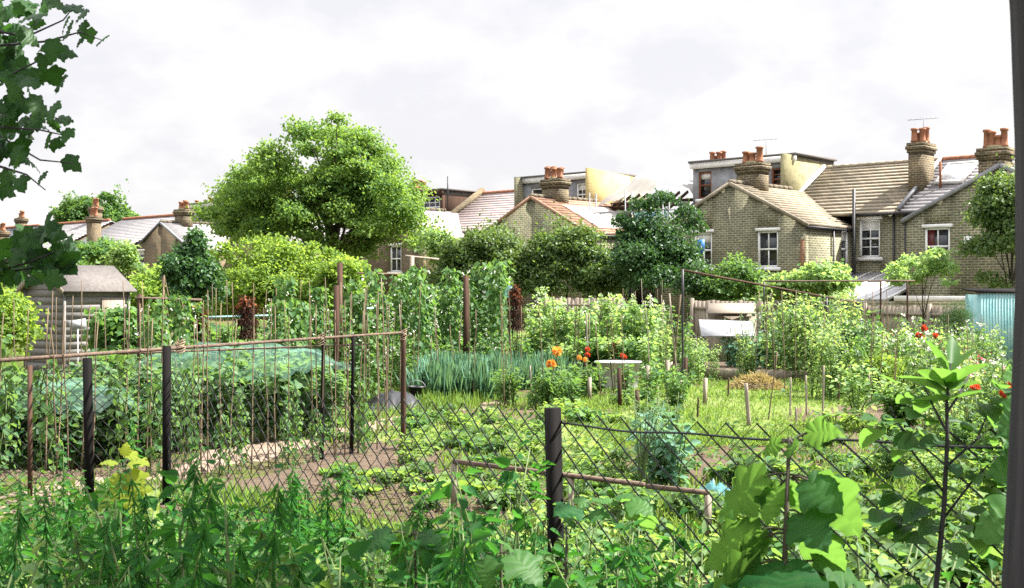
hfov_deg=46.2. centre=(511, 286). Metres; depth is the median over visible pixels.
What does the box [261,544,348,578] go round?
bushy weed
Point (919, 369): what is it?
flowering plant
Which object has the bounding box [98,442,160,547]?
sycamore sapling
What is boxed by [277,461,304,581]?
nettle
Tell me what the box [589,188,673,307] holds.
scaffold
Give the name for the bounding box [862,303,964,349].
board fence
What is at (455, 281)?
bean plant
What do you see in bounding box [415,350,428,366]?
leafy plant
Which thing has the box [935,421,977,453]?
leafy plant
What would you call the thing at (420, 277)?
bean plant
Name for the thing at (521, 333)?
bamboo cane
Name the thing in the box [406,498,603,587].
bushy weed
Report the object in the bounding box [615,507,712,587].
bushy weed
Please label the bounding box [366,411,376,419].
salad plant
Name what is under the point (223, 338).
leafy plant
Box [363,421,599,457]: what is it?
grass strip
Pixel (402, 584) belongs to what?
nettle
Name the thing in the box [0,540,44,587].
bushy weed
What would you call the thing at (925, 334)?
flowering plant
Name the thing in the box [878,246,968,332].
sapling tree
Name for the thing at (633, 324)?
raspberry cane
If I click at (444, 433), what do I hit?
salad plant
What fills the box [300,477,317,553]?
nettle
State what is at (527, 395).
salad plant
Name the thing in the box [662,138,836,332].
terraced house
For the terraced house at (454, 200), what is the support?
on the ground at (400, 490)
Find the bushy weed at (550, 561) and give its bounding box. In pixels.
[541,533,672,587]
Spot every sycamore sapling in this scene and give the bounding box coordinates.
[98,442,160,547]
[367,524,458,587]
[466,538,543,587]
[553,492,658,587]
[702,415,865,587]
[972,366,1011,544]
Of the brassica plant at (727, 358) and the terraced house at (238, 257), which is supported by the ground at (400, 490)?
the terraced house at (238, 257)
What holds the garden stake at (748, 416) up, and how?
on the lawn path at (815, 408)
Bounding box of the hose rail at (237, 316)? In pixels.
[209,314,279,317]
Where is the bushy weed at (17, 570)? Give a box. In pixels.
[0,544,35,587]
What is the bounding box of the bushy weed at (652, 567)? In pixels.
[619,557,663,584]
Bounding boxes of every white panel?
[69,318,86,366]
[699,319,753,366]
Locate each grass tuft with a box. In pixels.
[347,391,371,403]
[415,394,433,406]
[417,387,441,399]
[422,391,449,401]
[424,396,446,410]
[429,394,457,409]
[446,388,465,402]
[449,397,466,408]
[456,393,479,409]
[464,388,490,402]
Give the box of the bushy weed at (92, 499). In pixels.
[64,455,225,587]
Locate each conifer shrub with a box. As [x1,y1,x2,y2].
[156,225,231,329]
[935,296,978,339]
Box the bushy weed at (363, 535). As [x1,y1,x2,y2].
[297,516,428,587]
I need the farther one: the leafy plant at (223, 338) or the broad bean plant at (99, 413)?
the leafy plant at (223, 338)
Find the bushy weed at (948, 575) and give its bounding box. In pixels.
[897,570,954,587]
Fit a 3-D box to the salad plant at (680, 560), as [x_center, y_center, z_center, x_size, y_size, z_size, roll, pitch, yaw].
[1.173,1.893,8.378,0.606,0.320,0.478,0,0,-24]
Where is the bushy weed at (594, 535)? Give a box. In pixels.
[527,485,643,587]
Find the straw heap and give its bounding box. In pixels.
[725,368,787,390]
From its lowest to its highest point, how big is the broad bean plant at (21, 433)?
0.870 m
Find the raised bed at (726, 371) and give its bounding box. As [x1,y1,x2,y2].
[669,361,808,380]
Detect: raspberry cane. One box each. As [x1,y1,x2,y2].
[427,287,440,355]
[523,294,548,354]
[527,314,550,345]
[528,320,555,353]
[534,286,554,346]
[545,311,553,352]
[546,296,566,347]
[549,300,576,357]
[556,308,584,360]
[575,305,601,336]
[575,306,588,341]
[577,296,600,341]
[578,301,604,340]
[581,314,613,361]
[586,300,610,339]
[597,292,612,336]
[600,294,621,341]
[607,306,627,339]
[613,297,642,360]
[622,304,655,374]
[630,294,647,343]
[635,295,663,370]
[644,298,664,356]
[648,303,669,366]
[653,305,674,359]
[668,312,693,362]
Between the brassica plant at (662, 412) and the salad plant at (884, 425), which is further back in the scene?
the salad plant at (884, 425)
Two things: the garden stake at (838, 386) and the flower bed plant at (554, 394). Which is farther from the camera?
the garden stake at (838, 386)
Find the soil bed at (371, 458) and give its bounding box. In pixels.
[13,439,522,533]
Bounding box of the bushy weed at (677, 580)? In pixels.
[595,565,690,587]
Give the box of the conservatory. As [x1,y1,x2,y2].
[802,271,905,327]
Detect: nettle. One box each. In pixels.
[0,494,38,587]
[0,514,12,584]
[0,526,7,550]
[2,521,36,587]
[4,470,39,587]
[17,478,55,548]
[23,482,68,587]
[25,480,51,580]
[33,539,53,582]
[44,570,83,587]
[49,443,76,539]
[49,498,64,582]
[53,489,88,587]
[55,518,80,587]
[57,522,63,577]
[63,521,97,587]
[73,470,97,558]
[79,504,94,558]
[81,547,100,587]
[86,506,122,587]
[92,543,118,587]
[96,467,122,567]
[102,459,131,587]
[102,521,128,581]
[104,519,158,587]
[111,540,152,587]
[115,464,157,587]
[119,558,138,587]
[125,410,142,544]
[125,512,135,556]
[127,484,166,584]
[133,479,160,582]
[138,488,181,584]
[154,536,175,583]
[156,444,211,587]
[157,476,183,578]
[170,459,226,587]
[180,480,203,572]
[188,500,207,584]
[195,514,232,579]
[197,496,224,544]
[216,505,233,584]
[216,547,253,587]
[229,548,239,571]
[230,501,251,585]
[230,537,238,571]
[232,536,254,586]
[246,547,267,587]
[248,463,301,587]
[248,513,252,560]
[249,513,283,587]
[250,571,264,587]
[252,509,272,577]
[273,497,288,577]
[276,467,303,575]
[276,533,302,587]
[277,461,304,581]
[284,477,309,560]
[285,468,320,575]
[285,472,291,527]
[285,475,312,581]
[286,509,305,584]
[287,551,312,587]
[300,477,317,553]
[310,471,342,579]
[313,468,329,555]
[326,456,360,578]
[333,566,351,587]
[334,466,372,587]
[338,510,347,548]
[351,509,385,587]
[354,546,373,587]
[378,550,388,581]
[386,498,427,586]
[386,522,429,587]
[399,502,430,587]
[402,483,430,587]
[403,575,410,587]
[417,507,439,587]
[427,503,460,576]
[431,522,461,580]
[433,510,467,587]
[442,521,481,587]
[445,521,480,587]
[477,541,507,587]
[511,542,524,587]
[518,501,530,587]
[520,516,550,587]
[595,552,611,587]
[603,519,648,587]
[624,525,650,587]
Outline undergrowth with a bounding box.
[0,486,660,587]
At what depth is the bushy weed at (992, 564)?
3.26 m
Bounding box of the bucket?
[407,380,425,399]
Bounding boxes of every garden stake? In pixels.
[586,313,587,340]
[587,377,591,399]
[617,368,621,406]
[635,390,639,409]
[645,365,649,386]
[666,360,668,392]
[669,293,677,375]
[672,295,680,375]
[684,357,687,384]
[696,397,698,417]
[703,378,707,404]
[744,383,750,425]
[768,352,777,419]
[789,377,791,415]
[795,407,797,422]
[805,375,807,415]
[822,365,824,410]
[837,373,838,404]
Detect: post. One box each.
[137,294,141,374]
[320,337,324,459]
[333,285,339,408]
[337,263,342,405]
[350,336,354,453]
[400,331,405,442]
[410,256,413,347]
[463,275,468,354]
[1001,0,1023,587]
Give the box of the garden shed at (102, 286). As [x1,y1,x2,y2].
[15,265,136,380]
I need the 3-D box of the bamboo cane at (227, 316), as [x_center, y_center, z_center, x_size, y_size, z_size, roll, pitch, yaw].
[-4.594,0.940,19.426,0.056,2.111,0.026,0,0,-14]
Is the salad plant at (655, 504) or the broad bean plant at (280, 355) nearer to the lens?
the salad plant at (655, 504)
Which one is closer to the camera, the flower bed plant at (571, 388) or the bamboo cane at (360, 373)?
the bamboo cane at (360, 373)
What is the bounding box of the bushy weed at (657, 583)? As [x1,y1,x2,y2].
[567,559,675,587]
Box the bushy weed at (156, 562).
[129,484,318,587]
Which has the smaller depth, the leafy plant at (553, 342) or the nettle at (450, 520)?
the nettle at (450, 520)
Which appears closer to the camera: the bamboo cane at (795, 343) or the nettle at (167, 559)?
the nettle at (167, 559)
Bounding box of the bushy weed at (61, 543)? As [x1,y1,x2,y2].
[44,538,162,587]
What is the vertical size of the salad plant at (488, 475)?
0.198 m
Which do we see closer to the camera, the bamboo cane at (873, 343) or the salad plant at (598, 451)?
the salad plant at (598, 451)
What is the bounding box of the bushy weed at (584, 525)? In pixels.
[492,485,593,583]
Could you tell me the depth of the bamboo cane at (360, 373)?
14.32 m
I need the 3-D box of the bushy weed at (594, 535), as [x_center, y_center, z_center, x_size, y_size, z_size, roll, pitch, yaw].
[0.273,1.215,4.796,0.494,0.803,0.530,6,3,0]
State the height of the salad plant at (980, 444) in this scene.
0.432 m
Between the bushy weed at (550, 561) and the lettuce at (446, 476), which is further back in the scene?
the lettuce at (446, 476)
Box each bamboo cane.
[0,313,3,382]
[13,300,14,373]
[25,308,28,369]
[45,308,48,475]
[47,291,52,373]
[50,328,57,471]
[55,297,56,359]
[56,305,64,473]
[63,321,68,471]
[68,296,72,373]
[79,304,90,475]
[81,280,81,376]
[93,308,96,370]
[93,319,98,439]
[104,307,106,375]
[123,280,127,349]
[123,309,124,368]
[125,309,129,469]
[137,304,140,468]
[142,281,145,364]
[145,305,148,471]
[149,318,152,473]
[160,287,163,377]
[162,279,177,372]
[191,321,194,464]
[196,319,200,467]
[201,300,203,363]
[201,317,204,475]
[206,290,208,474]
[210,284,212,363]
[215,308,216,360]
[218,303,221,476]
[226,280,228,353]
[227,319,236,474]
[232,282,233,356]
[250,315,254,473]
[253,283,254,361]
[263,307,268,468]
[270,299,271,364]
[274,307,275,468]
[284,300,287,363]
[288,316,289,467]
[307,288,309,418]
[310,315,312,460]
[315,325,317,460]
[322,304,324,406]
[325,277,328,370]
[328,310,334,455]
[335,317,336,456]
[336,283,340,370]
[340,282,345,412]
[344,294,350,455]
[344,300,349,452]
[357,310,363,452]
[363,302,364,450]
[365,289,366,399]
[366,287,368,402]
[375,332,379,391]
[376,291,378,449]
[376,303,378,417]
[382,283,385,370]
[382,304,385,406]
[385,303,389,446]
[386,302,388,390]
[386,343,387,395]
[390,315,394,389]
[399,308,401,388]
[417,286,420,372]
[435,314,437,352]
[468,289,469,365]
[473,309,476,397]
[500,292,504,409]
[501,304,502,373]
[508,289,512,391]
[521,309,521,358]
[538,301,543,376]
[551,292,556,357]
[573,296,577,362]
[576,293,581,364]
[587,313,589,372]
[595,319,600,393]
[606,319,613,392]
[611,313,615,392]
[620,315,624,389]
[645,301,651,384]
[661,295,664,363]
[755,291,759,370]
[766,295,767,372]
[771,291,774,367]
[781,291,785,391]
[794,290,796,384]
[804,315,805,374]
[820,314,824,389]
[864,293,866,336]
[870,322,872,399]
[872,289,872,336]
[872,318,874,394]
[878,319,884,401]
[886,291,887,345]
[894,325,897,383]
[966,321,970,379]
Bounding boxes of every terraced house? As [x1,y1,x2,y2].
[133,197,221,313]
[159,190,289,316]
[224,191,325,317]
[259,196,349,320]
[339,176,484,293]
[379,189,513,304]
[482,166,636,327]
[530,163,692,327]
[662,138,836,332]
[728,127,938,323]
[897,116,1014,295]
[997,160,1014,287]
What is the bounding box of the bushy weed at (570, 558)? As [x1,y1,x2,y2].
[569,544,601,585]
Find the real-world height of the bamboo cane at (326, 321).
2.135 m
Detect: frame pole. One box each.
[681,269,683,379]
[763,281,764,357]
[807,301,824,376]
[826,298,827,330]
[880,281,881,328]
[906,281,907,335]
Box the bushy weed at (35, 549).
[1,483,164,587]
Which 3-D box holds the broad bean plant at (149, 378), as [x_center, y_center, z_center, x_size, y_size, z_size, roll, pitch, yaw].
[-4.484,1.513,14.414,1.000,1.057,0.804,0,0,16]
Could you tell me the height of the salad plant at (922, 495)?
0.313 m
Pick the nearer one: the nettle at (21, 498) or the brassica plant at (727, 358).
the nettle at (21, 498)
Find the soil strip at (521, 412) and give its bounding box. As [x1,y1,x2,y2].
[443,408,629,426]
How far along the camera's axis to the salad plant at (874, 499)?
9.91 m
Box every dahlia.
[545,359,573,399]
[552,346,581,396]
[571,346,600,397]
[577,355,608,394]
[613,353,635,389]
[912,324,938,385]
[968,381,1010,457]
[973,386,1010,455]
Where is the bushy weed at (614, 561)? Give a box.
[548,524,658,587]
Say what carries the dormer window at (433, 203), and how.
in the terraced house at (454, 200)
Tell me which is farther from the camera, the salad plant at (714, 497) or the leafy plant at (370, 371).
the leafy plant at (370, 371)
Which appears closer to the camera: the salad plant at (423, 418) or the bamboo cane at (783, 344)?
the salad plant at (423, 418)
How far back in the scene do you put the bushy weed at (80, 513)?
6.70 m
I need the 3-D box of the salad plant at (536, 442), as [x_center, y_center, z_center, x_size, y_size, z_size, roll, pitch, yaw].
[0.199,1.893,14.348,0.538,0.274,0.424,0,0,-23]
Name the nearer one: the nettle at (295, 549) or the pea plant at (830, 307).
the nettle at (295, 549)
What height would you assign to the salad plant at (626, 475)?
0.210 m
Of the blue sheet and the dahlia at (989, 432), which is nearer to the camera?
the dahlia at (989, 432)
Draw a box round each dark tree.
[598,188,708,307]
[951,153,1014,287]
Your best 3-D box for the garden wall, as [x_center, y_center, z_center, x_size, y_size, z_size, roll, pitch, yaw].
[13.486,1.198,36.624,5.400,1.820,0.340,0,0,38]
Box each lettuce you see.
[318,467,337,473]
[329,459,358,469]
[334,480,366,492]
[354,467,375,476]
[362,483,383,493]
[367,467,397,477]
[385,465,415,481]
[409,483,442,495]
[425,470,449,480]
[429,472,450,479]
[431,476,473,494]
[469,478,495,492]
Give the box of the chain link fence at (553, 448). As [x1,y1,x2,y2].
[0,346,1005,587]
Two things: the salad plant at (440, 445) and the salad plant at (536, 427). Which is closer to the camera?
the salad plant at (440, 445)
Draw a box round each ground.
[0,316,1008,587]
[688,456,734,487]
[788,404,929,425]
[826,424,965,460]
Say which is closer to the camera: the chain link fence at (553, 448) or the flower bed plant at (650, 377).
the chain link fence at (553, 448)
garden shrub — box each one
[0,283,54,357]
[2,243,99,305]
[72,299,152,356]
[73,234,123,265]
[96,239,148,279]
[414,222,459,271]
[668,257,732,299]
[680,240,771,311]
[751,268,818,314]
[785,286,854,329]
[792,256,861,318]
[814,322,881,376]
[842,345,911,392]
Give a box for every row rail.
[0,331,402,362]
[118,344,368,354]
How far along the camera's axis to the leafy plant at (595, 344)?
25.13 m
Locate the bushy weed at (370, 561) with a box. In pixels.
[325,532,388,585]
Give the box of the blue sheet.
[697,238,704,267]
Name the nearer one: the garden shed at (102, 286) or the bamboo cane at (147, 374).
the bamboo cane at (147, 374)
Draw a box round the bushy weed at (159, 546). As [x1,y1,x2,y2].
[141,511,184,555]
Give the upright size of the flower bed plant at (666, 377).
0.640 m
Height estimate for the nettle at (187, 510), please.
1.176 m
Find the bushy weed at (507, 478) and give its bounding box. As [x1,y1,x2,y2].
[417,440,567,587]
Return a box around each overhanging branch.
[0,0,109,200]
[0,212,80,294]
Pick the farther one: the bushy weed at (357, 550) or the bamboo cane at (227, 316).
the bamboo cane at (227, 316)
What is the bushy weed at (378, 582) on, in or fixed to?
on the ground at (400, 490)
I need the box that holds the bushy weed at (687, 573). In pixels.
[665,537,719,585]
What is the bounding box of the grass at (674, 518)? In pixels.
[0,346,1006,567]
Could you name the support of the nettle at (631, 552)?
on the ground at (400, 490)
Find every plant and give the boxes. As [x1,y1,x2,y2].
[0,334,21,475]
[0,372,26,464]
[0,375,57,470]
[0,403,44,469]
[1,366,47,455]
[9,387,96,470]
[16,372,82,450]
[20,370,82,394]
[23,359,64,474]
[24,362,82,459]
[39,361,118,470]
[55,383,123,468]
[56,374,115,468]
[65,364,107,379]
[78,356,123,375]
[79,348,160,455]
[82,368,125,456]
[84,350,123,368]
[93,387,141,460]
[96,349,136,381]
[98,369,174,406]
[101,371,161,460]
[105,354,138,473]
[108,345,142,358]
[119,365,191,455]
[127,390,181,460]
[131,363,179,388]
[135,315,169,374]
[136,382,174,476]
[138,298,172,375]
[153,364,213,449]
[163,293,198,405]
[173,300,206,391]
[173,366,204,476]
[175,358,188,372]
[184,325,239,362]
[184,342,245,407]
[185,348,217,366]
[189,303,211,357]
[189,340,250,448]
[191,371,258,444]
[208,325,247,364]
[209,322,246,341]
[213,415,231,475]
[221,340,262,369]
[227,366,263,427]
[228,393,250,473]
[229,295,262,407]
[232,355,284,441]
[235,317,266,366]
[242,350,305,434]
[242,354,318,441]
[243,347,296,401]
[250,335,269,360]
[257,326,305,356]
[261,350,319,418]
[262,299,292,363]
[265,278,304,375]
[276,416,294,469]
[279,370,356,435]
[283,299,317,382]
[284,387,305,466]
[300,285,333,370]
[304,304,331,369]
[307,364,345,411]
[308,408,327,461]
[323,467,341,477]
[324,429,343,440]
[327,418,347,426]
[328,304,354,407]
[332,463,356,473]
[336,469,359,476]
[337,432,354,441]
[341,477,366,485]
[342,278,369,402]
[344,293,380,398]
[345,471,370,485]
[345,488,365,499]
[353,380,371,453]
[354,266,391,378]
[354,403,369,445]
[354,430,374,440]
[357,314,386,400]
[360,349,379,390]
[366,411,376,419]
[367,350,391,387]
[369,299,393,387]
[370,294,395,386]
[372,470,406,486]
[383,432,422,451]
[385,274,411,379]
[387,289,411,384]
[389,336,414,390]
[392,416,411,421]
[393,470,423,483]
[394,420,423,429]
[395,448,432,465]
[398,270,427,375]
[398,454,415,462]
[399,429,416,439]
[400,480,421,493]
[404,264,433,377]
[404,439,444,453]
[406,353,422,383]
[406,408,430,418]
[406,417,428,428]
[406,459,447,478]
[408,425,433,434]
[409,284,440,367]
[410,493,446,511]
[412,430,432,437]
[412,499,440,507]
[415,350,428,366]
[420,416,444,426]
[421,438,449,449]
[424,283,442,343]
[426,409,445,420]
[429,339,450,354]
[430,293,456,350]
[431,430,465,445]
[432,266,463,351]
[433,299,455,351]
[435,403,457,415]
[435,430,447,435]
[436,409,460,422]
[436,432,472,447]
[438,413,469,427]
[446,429,466,441]
[448,346,472,356]
[449,415,480,426]
[451,280,480,351]
[452,425,467,430]
[454,437,488,452]
[457,285,484,352]
[458,471,484,481]
[459,422,491,428]
[460,453,495,469]
[464,341,483,353]
[466,268,489,353]
[467,261,492,352]
[468,425,487,435]
[470,303,491,349]
[470,406,493,416]
[471,432,491,442]
[472,488,502,508]
[473,436,513,454]
[473,439,502,454]
[475,414,499,424]
[476,332,500,357]
[476,407,500,420]
[478,468,499,481]
[481,261,512,351]
[484,258,516,354]
[484,276,511,354]
[485,488,528,510]
[486,427,510,434]
[489,369,511,400]
[490,372,513,406]
[491,473,530,491]
[494,415,516,422]
[496,485,529,498]
[498,434,523,442]
[500,418,533,428]
[501,284,524,357]
[501,365,523,406]
[501,418,522,426]
[503,335,533,355]
[506,451,527,458]
[508,329,528,351]
[508,433,544,453]
[510,458,534,467]
[515,336,543,354]
[515,424,532,432]
[516,472,543,480]
[519,477,541,492]
[523,373,550,409]
[523,488,539,502]
[524,423,562,433]
[525,392,542,405]
[525,430,544,439]
[527,498,608,532]
[531,409,544,420]
[532,458,545,469]
[533,336,554,351]
[534,406,565,416]
[535,367,559,407]
[537,399,554,408]
[541,469,589,497]
[544,397,583,414]
[545,381,563,402]
[549,397,571,406]
[557,372,584,402]
[559,341,582,364]
[559,370,577,396]
[562,452,597,469]
[564,464,588,478]
[564,480,593,494]
[564,484,597,498]
[564,518,615,528]
[564,521,611,534]
[565,407,589,413]
[565,407,601,422]
[565,439,613,462]
[566,335,604,376]
[569,399,586,407]
[569,459,607,474]
[569,529,610,547]
[570,543,609,562]
[576,340,616,368]
[577,461,619,476]
[581,336,616,360]
[588,489,653,524]
[588,489,654,519]
[589,466,618,478]
[590,481,608,494]
[590,485,654,509]
[591,411,615,422]
[594,333,634,359]
[594,475,644,489]
[599,541,622,555]
[603,462,632,477]
[603,524,652,564]
[604,460,627,470]
[607,393,633,403]
[607,413,633,422]
[608,445,634,464]
[610,471,645,480]
[611,393,633,405]
[615,389,632,393]
[616,339,653,380]
[618,516,679,541]
[623,388,668,487]
[624,472,646,480]
[625,408,675,475]
[630,390,648,399]
[631,331,660,379]
[633,404,649,414]
[635,365,661,396]
[639,416,684,484]
[639,534,710,573]
[640,362,664,396]
[640,381,659,405]
[640,401,665,415]
[642,419,700,486]
[646,462,694,485]
[649,392,682,460]
[650,484,723,518]
[651,408,684,420]
[651,498,658,509]
[654,323,672,379]
[659,365,679,395]
[659,405,683,415]
[662,394,686,405]
[666,371,689,406]
[667,369,696,405]
[676,445,695,459]
[678,334,692,370]
[678,346,693,381]
[681,543,711,573]
[685,330,703,377]
[685,491,724,515]
[686,460,702,471]
[689,495,723,520]
[690,342,705,383]
[691,341,707,378]
[691,542,722,575]
[696,536,719,545]
[698,339,708,375]
[702,501,760,532]
[703,461,734,483]
[707,343,721,380]
[717,322,737,365]
[718,337,750,366]
[726,454,767,478]
[729,449,750,460]
[734,329,750,377]
[735,309,762,366]
[738,334,768,367]
[739,340,755,374]
[740,508,794,537]
[742,345,756,374]
[743,450,782,458]
[751,290,787,369]
[753,454,790,463]
[754,329,783,368]
[754,462,785,477]
[755,457,794,479]
[758,321,779,362]
[760,512,789,532]
[761,544,781,561]
[767,314,789,368]
[767,472,800,482]
[768,300,788,365]
[773,460,845,476]
[773,538,864,575]
[776,302,802,368]
[777,298,809,379]
[779,306,797,369]
[783,288,809,370]
[788,529,873,553]
[793,296,815,357]
[794,428,843,447]
[796,296,827,377]
[798,294,823,367]
[798,316,813,372]
[798,464,874,493]
[804,329,828,396]
[806,447,838,461]
[807,408,863,429]
[809,317,840,391]
[812,295,843,379]
[813,318,841,397]
[819,292,840,324]
[822,346,843,397]
[824,321,844,378]
[824,451,855,463]
[824,459,865,479]
[826,360,890,424]
[828,291,856,374]
[829,297,850,327]
[832,326,854,399]
[832,434,846,443]
[836,290,863,328]
[836,526,884,549]
[837,457,880,476]
[838,333,869,401]
[841,544,908,573]
[846,545,906,580]
[847,544,958,587]
[849,307,863,329]
[852,309,884,374]
[852,449,928,476]
[852,454,878,471]
[853,519,949,549]
[854,311,880,335]
[854,491,881,519]
[855,323,881,392]
[858,486,890,495]
[861,328,892,394]
[861,502,903,515]
[861,513,955,543]
[865,417,907,435]
[867,378,924,425]
[871,437,916,483]
[872,385,921,421]
[873,312,903,367]
[874,327,910,387]
[875,331,896,384]
[877,434,893,443]
[879,529,951,581]
[883,328,917,389]
[886,329,910,366]
[886,486,936,503]
[890,390,933,430]
[890,425,927,440]
[893,508,963,528]
[895,313,926,360]
[897,323,931,374]
[898,318,944,392]
[899,491,935,508]
[899,533,1002,586]
[901,332,927,388]
[903,329,955,428]
[906,342,944,407]
[908,348,948,410]
[908,451,943,483]
[909,447,938,472]
[913,321,943,370]
[913,493,976,532]
[921,401,966,438]
[921,474,976,502]
[926,422,979,448]
[926,450,983,481]
[927,490,969,505]
[932,325,954,351]
[932,455,977,474]
[933,326,970,362]
[934,342,977,423]
[934,506,985,525]
[934,515,971,542]
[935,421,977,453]
[941,548,1002,587]
[942,334,982,413]
[943,536,1002,565]
[944,319,977,350]
[945,326,974,363]
[947,491,987,517]
[947,536,1001,574]
[951,358,998,429]
[954,322,999,415]
[956,413,975,423]
[961,445,983,456]
[963,321,1007,393]
[966,352,1003,408]
[968,331,1001,379]
[969,324,1004,377]
[970,463,987,484]
[974,451,1006,492]
[975,442,994,458]
[979,359,1007,404]
[980,443,1001,459]
[985,352,1010,404]
[992,341,1012,384]
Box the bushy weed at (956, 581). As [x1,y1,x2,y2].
[905,576,994,587]
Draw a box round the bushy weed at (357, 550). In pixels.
[285,526,459,587]
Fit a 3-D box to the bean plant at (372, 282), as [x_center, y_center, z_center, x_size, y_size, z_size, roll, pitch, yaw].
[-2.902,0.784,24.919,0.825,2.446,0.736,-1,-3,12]
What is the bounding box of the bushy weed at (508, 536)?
[475,520,546,587]
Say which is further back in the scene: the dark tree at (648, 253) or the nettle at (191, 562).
the dark tree at (648, 253)
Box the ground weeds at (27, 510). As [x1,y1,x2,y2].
[0,344,1005,587]
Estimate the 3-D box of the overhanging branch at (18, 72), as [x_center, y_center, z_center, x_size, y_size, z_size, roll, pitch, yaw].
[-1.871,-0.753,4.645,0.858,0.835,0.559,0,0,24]
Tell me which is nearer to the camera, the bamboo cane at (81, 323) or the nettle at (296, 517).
the nettle at (296, 517)
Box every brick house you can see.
[0,198,114,306]
[5,210,39,237]
[78,200,198,302]
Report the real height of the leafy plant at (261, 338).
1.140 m
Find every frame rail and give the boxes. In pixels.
[135,297,201,300]
[357,272,399,274]
[405,255,438,260]
[680,269,860,303]
[764,280,914,281]
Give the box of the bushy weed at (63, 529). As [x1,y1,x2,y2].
[53,516,92,554]
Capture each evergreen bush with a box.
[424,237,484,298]
[445,204,545,295]
[518,201,615,297]
[568,235,638,300]
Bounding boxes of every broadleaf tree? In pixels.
[49,190,92,222]
[84,178,140,222]
[186,109,444,318]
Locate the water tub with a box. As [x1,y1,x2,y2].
[594,360,642,389]
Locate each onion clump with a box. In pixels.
[394,363,449,393]
[406,350,452,375]
[412,357,460,396]
[415,349,471,371]
[421,356,471,397]
[436,351,482,365]
[442,365,464,394]
[446,350,468,356]
[451,369,476,398]
[455,356,505,397]
[456,356,510,398]
[457,365,488,394]
[465,352,505,365]
[472,348,513,359]
[476,352,517,363]
[476,354,523,397]
[493,357,525,390]
[507,349,537,359]
[507,356,527,386]
[516,360,538,389]
[516,361,550,387]
[517,352,539,362]
[517,364,527,389]
[521,359,547,388]
[526,357,550,371]
[533,354,575,382]
[534,349,567,367]
[537,349,580,364]
[565,360,582,377]
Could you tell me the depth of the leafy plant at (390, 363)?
23.30 m
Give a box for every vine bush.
[126,262,198,344]
[199,228,372,321]
[301,255,376,324]
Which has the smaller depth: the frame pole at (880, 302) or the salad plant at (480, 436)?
the salad plant at (480, 436)
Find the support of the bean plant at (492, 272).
on the ground at (400, 490)
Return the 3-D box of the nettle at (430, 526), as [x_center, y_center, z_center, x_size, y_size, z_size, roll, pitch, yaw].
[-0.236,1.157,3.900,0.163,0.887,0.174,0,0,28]
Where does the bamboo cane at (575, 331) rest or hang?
on the ground at (400, 490)
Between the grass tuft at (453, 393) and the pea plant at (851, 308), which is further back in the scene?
the pea plant at (851, 308)
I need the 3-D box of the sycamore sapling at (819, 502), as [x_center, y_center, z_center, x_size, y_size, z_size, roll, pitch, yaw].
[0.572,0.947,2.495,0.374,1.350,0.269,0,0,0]
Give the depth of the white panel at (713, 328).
27.50 m
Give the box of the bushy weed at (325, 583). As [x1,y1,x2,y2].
[174,557,373,587]
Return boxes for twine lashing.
[174,339,185,353]
[318,333,323,344]
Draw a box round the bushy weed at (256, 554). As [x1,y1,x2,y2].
[229,533,288,575]
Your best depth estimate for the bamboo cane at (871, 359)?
20.21 m
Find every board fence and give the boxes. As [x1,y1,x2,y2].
[544,296,623,335]
[690,298,770,347]
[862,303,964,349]
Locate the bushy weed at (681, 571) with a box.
[626,520,780,587]
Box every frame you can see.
[451,459,711,536]
[706,303,755,361]
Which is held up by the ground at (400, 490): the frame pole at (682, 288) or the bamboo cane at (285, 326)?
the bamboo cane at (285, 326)
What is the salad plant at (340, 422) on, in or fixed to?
on the ground at (400, 490)
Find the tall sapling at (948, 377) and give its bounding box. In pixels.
[859,337,1010,587]
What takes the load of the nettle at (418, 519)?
on the ground at (400, 490)
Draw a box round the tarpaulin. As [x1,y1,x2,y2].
[366,389,423,410]
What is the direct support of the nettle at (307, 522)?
on the ground at (400, 490)
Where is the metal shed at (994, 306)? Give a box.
[962,288,1014,366]
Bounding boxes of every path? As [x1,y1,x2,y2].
[0,400,506,518]
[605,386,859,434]
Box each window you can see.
[102,298,124,313]
[133,249,144,264]
[387,243,402,273]
[418,196,439,207]
[532,188,541,193]
[577,183,584,197]
[692,229,713,269]
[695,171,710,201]
[755,227,780,270]
[772,168,780,184]
[841,231,851,269]
[856,216,882,260]
[922,223,952,261]
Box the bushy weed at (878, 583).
[788,550,994,587]
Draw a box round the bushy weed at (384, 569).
[344,527,411,587]
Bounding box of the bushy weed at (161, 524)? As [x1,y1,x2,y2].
[135,484,241,577]
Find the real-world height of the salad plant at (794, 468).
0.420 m
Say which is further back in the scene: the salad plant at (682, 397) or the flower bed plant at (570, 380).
the flower bed plant at (570, 380)
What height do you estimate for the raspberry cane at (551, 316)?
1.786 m
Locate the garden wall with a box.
[867,296,964,306]
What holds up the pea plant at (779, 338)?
on the ground at (400, 490)
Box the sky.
[0,0,1014,226]
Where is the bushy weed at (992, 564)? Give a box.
[967,558,1000,587]
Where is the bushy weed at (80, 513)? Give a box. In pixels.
[62,497,101,534]
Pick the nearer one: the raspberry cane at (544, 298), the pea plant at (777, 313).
the pea plant at (777, 313)
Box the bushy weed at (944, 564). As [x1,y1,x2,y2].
[781,543,955,587]
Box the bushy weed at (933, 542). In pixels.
[781,526,970,587]
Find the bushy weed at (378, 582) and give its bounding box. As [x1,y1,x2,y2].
[359,552,430,587]
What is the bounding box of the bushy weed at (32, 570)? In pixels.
[1,557,59,587]
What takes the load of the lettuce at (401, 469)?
on the ground at (400, 490)
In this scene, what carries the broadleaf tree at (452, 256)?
on the ground at (400, 490)
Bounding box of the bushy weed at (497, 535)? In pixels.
[494,531,572,585]

